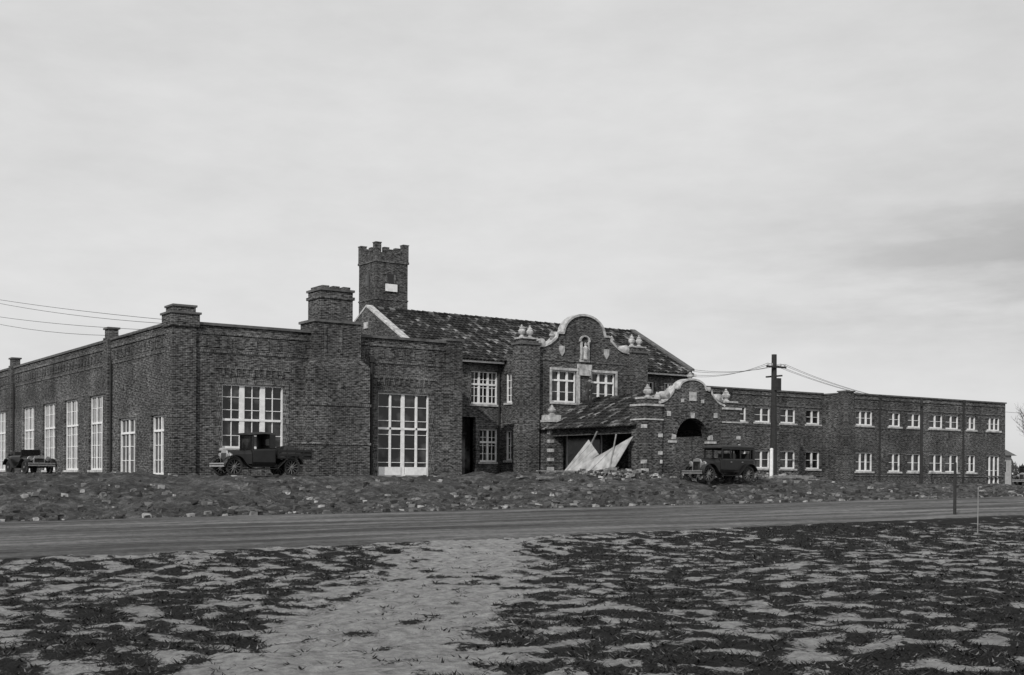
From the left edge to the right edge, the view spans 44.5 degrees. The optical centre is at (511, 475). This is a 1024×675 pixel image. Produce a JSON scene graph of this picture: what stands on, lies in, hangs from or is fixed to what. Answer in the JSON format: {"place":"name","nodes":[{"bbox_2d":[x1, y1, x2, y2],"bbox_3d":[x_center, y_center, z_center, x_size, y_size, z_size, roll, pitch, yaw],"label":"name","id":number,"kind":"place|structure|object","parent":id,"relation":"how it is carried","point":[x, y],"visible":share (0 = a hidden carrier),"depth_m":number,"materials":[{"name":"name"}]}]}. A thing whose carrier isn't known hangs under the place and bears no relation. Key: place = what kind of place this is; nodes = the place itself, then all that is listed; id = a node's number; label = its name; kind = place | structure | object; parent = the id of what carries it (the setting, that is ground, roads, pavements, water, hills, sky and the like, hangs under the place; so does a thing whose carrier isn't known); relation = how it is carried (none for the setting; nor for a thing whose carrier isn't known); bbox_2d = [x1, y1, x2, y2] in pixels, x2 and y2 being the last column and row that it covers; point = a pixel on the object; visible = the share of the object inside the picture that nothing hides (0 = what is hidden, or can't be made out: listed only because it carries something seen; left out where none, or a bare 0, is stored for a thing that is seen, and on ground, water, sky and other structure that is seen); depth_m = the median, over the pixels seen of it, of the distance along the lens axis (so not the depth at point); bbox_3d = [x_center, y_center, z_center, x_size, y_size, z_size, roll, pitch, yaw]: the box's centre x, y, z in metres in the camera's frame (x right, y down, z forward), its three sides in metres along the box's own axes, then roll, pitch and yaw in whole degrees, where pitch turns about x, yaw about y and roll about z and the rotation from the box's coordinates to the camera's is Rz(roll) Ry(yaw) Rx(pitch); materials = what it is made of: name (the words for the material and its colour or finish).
{"place":"outdoors","nodes":[
{"label":"outdoors","id":0,"kind":"place"},
{"bbox_2d":[0,470,1023,674],"bbox_3d":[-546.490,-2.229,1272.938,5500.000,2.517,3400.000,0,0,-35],"label":"ground","id":1,"kind":"structure","parent":0,"point":[401,641],"depth_m":20.45,"materials":[{"name":"soil"}]},
{"bbox_2d":[2,450,56,473],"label":"parked roadster car","id":2,"kind":"object","parent":1,"relation":"on","point":[26,460],"visible":0.99,"depth_m":68.79,"materials":[{"name":"metal"}]},
{"bbox_2d":[209,432,311,475],"bbox_3d":[-11.810,-1.033,58.884,4.510,2.070,1.760,0,0,-39],"label":"parked truck","id":3,"kind":"object","parent":1,"relation":"on","point":[263,455],"visible":0.99,"depth_m":58.43,"materials":[{"name":"metal"}]},
{"bbox_2d":[12,356,965,483],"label":"downspouts","id":4,"kind":"object","parent":1,"relation":"on","point":[371,359],"visible":0.66,"depth_m":76.47,"materials":[{"name":"black metal"}]},
{"bbox_2d":[0,305,1001,473],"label":"stone trim","id":5,"kind":"structure","parent":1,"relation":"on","point":[583,370],"depth_m":76.75,"materials":[{"name":"grey stone"}]},
{"bbox_2d":[548,405,555,414],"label":"pier finial","id":6,"kind":"object","parent":5,"relation":"on","point":[551,410],"visible":1,"depth_m":75.50,"materials":[{"name":"stone"}]},
{"bbox_2d":[0,242,1004,484],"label":"brick walls","id":7,"kind":"structure","parent":1,"relation":"on","point":[176,380],"depth_m":70.01,"materials":[{"name":"grey brick"}]},
{"bbox_2d":[0,284,998,483],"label":"window frames","id":8,"kind":"structure","parent":7,"relation":"attached to","point":[402,470],"depth_m":75.89,"materials":[{"name":"white wood"}]},
{"bbox_2d":[2,273,996,483],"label":"window panes","id":9,"kind":"object","parent":7,"relation":"attached to","point":[576,444],"visible":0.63,"depth_m":71.34,"materials":[{"name":"glass"}]},
{"bbox_2d":[0,259,1004,476],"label":"brick string courses","id":10,"kind":"object","parent":7,"relation":"attached to","point":[285,384],"visible":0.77,"depth_m":67.78,"materials":[{"name":"grey brick"}]},
{"bbox_2d":[374,306,631,331],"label":"ridge tiles","id":11,"kind":"object","parent":7,"relation":"attached to","point":[469,316],"visible":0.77,"depth_m":82.71,"materials":[{"name":"tile"}]},
{"bbox_2d":[0,241,1006,403],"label":"parapet coping","id":12,"kind":"object","parent":7,"relation":"on","point":[660,348],"visible":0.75,"depth_m":68.47,"materials":[{"name":"grey stone"}]},
{"bbox_2d":[383,311,684,373],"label":"roof","id":13,"kind":"structure","parent":7,"relation":"attached to","point":[518,334],"depth_m":77.92,"materials":[{"name":"grey tile"}]},
{"bbox_2d":[378,309,693,373],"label":"roof tiles front","id":14,"kind":"object","parent":13,"relation":"on","point":[432,327],"visible":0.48,"depth_m":79.78,"materials":[{"name":"tile"}]},
{"bbox_2d":[518,324,641,352],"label":"finials","id":15,"kind":"object","parent":7,"relation":"on","point":[624,348],"visible":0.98,"depth_m":76.52,"materials":[{"name":"stone"}]},
{"bbox_2d":[544,424,635,429],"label":"fascia board","id":16,"kind":"object","parent":7,"relation":"attached to","point":[589,427],"visible":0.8,"depth_m":71.49,"materials":[{"name":"grey wood"}]},
{"bbox_2d":[538,395,654,429],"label":"porch roof tiles","id":17,"kind":"object","parent":7,"relation":"attached to","point":[604,412],"visible":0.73,"depth_m":73.40,"materials":[{"name":"grey tile"}]},
{"bbox_2d":[643,372,729,403],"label":"portico finials","id":18,"kind":"object","parent":7,"relation":"on","point":[647,392],"visible":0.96,"depth_m":69.12,"materials":[{"name":"stone"}]},
{"bbox_2d":[678,419,699,429],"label":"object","id":19,"kind":"structure","parent":7,"relation":"attached to","point":[688,424],"depth_m":74.75,"materials":[{"name":"black"}]},
{"bbox_2d":[0,469,1023,521],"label":"clods of earth","id":20,"kind":"object","parent":1,"relation":"on","point":[496,498],"visible":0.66,"depth_m":49.64,"materials":[{"name":"grey soil"}]},
{"bbox_2d":[516,476,554,478],"bbox_3d":[1.542,0.072,60.088,0.908,0.170,3.274,0,0,43],"label":"lumber pile","id":21,"kind":"object","parent":1,"relation":"on","point":[544,477],"visible":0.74,"depth_m":59.59,"materials":[{"name":"grey wood"}]},
{"bbox_2d":[536,470,587,474],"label":"lumber pile","id":22,"kind":"object","parent":1,"relation":"on","point":[573,472],"visible":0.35,"depth_m":65.41,"materials":[{"name":"grey wood"}]},
{"bbox_2d":[564,431,632,472],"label":"leaning board panels","id":23,"kind":"object","parent":1,"relation":"on","point":[584,458],"visible":0.61,"depth_m":70.39,"materials":[{"name":"white wood"}]},
{"bbox_2d":[562,467,682,481],"bbox_3d":[5.549,-0.061,65.701,8.337,0.856,5.400,0,0,-35],"label":"rubble pile","id":24,"kind":"object","parent":1,"relation":"on","point":[615,471],"visible":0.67,"depth_m":64.96,"materials":[{"name":"grey stone"}]},
{"bbox_2d":[614,473,784,484],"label":"rubble pile","id":25,"kind":"object","parent":1,"relation":"on","point":[700,479],"visible":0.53,"depth_m":65.18,"materials":[{"name":"grey stone"}]},
{"bbox_2d":[680,445,759,481],"bbox_3d":[10.924,-0.656,65.263,4.210,1.950,1.760,0,0,-35],"label":"parked sedan car","id":26,"kind":"object","parent":1,"relation":"on","point":[732,466],"visible":1,"depth_m":64.81,"materials":[{"name":"metal"}]},
{"bbox_2d":[769,448,772,476],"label":"white marker post","id":27,"kind":"object","parent":1,"relation":"on","point":[771,464],"visible":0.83,"depth_m":70.10,"materials":[{"name":"paint"}]},
{"bbox_2d":[766,354,786,473],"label":"utility pole","id":28,"kind":"object","parent":1,"relation":"on","point":[775,384],"visible":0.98,"depth_m":82.85,"materials":[{"name":"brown wood"}]},
{"bbox_2d":[0,300,1013,412],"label":"overhead wires","id":29,"kind":"object","parent":28,"relation":"attached to","point":[732,372],"visible":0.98,"depth_m":82.62,"materials":[{"name":"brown metal"}]},
{"bbox_2d":[766,475,818,479],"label":"lumber pile","id":30,"kind":"object","parent":1,"relation":"on","point":[779,476],"visible":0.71,"depth_m":69.80,"materials":[{"name":"grey wood"}]},
{"bbox_2d":[754,472,845,480],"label":"rubble pile","id":31,"kind":"object","parent":1,"relation":"on","point":[760,475],"visible":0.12,"depth_m":71.79,"materials":[{"name":"grey stone"}]},
{"bbox_2d":[919,398,926,483],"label":"brick pilaster","id":32,"kind":"object","parent":1,"relation":"on","point":[921,405],"visible":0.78,"depth_m":89.91,"materials":[{"name":"grey brick"}]},
{"bbox_2d":[953,462,956,514],"bbox_3d":[16.341,0.622,46.177,0.121,2.280,0.111,0,0,-12],"label":"wooden post","id":33,"kind":"object","parent":1,"relation":"on","point":[955,488],"visible":0.83,"depth_m":46.15,"materials":[{"name":"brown wood"}]},
{"bbox_2d":[977,487,978,534],"bbox_3d":[13.779,1.186,37.019,0.053,1.730,0.036,0,0,-35],"label":"marker post","id":34,"kind":"object","parent":1,"relation":"on","point":[977,510],"visible":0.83,"depth_m":37.01,"materials":[{"name":"grey wood"}]},
{"bbox_2d":[1005,455,1010,484],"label":"walls","id":35,"kind":"structure","parent":1,"relation":"on","point":[1008,470],"depth_m":131.12,"materials":[{"name":"white paint"}]},
{"bbox_2d":[1005,450,1016,455],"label":"roof","id":36,"kind":"structure","parent":35,"relation":"on","point":[1008,453],"depth_m":131.26,"materials":[{"name":"grey"}]},
{"bbox_2d":[1011,459,1022,478],"bbox_3d":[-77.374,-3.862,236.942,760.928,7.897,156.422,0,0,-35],"label":"distant trees","id":37,"kind":"object","parent":1,"relation":"on","point":[1013,467],"visible":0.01,"depth_m":356.85,"materials":[{"name":"grey plant"}]},
{"bbox_2d":[1012,473,1023,484],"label":"parked sedan car","id":38,"kind":"object","parent":1,"relation":"on","point":[1017,479],"visible":0.94,"depth_m":110.84,"materials":[{"name":"metal"}]},
{"bbox_2d":[1015,405,1023,431],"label":"bare tree","id":39,"kind":"object","parent":1,"relation":"on","point":[1020,417],"visible":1,"depth_m":131.58,"materials":[{"name":"grey plant"}]},
{"bbox_2d":[1019,465,1023,484],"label":"parked sedan car","id":40,"kind":"object","parent":1,"relation":"on","point":[1021,468],"visible":0.31,"depth_m":114.38,"materials":[{"name":"metal"}]},
{"bbox_2d":[0,496,1023,559],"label":"dirt road","id":41,"kind":"structure","parent":0,"point":[84,538],"depth_m":36.40,"materials":[{"name":"grey soil"}]},
{"bbox_2d":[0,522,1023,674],"bbox_3d":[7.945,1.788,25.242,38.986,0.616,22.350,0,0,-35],"label":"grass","id":42,"kind":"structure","parent":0,"point":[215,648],"depth_m":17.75,"materials":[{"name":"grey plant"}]},
{"bbox_2d":[0,0,1023,473],"label":"sky","id":43,"kind":"structure","parent":0,"point":[834,189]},
{"bbox_2d":[585,392,655,399],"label":"porch ridge","id":44,"kind":"structure","parent":0,"point":[618,396],"depth_m":75.04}
]}

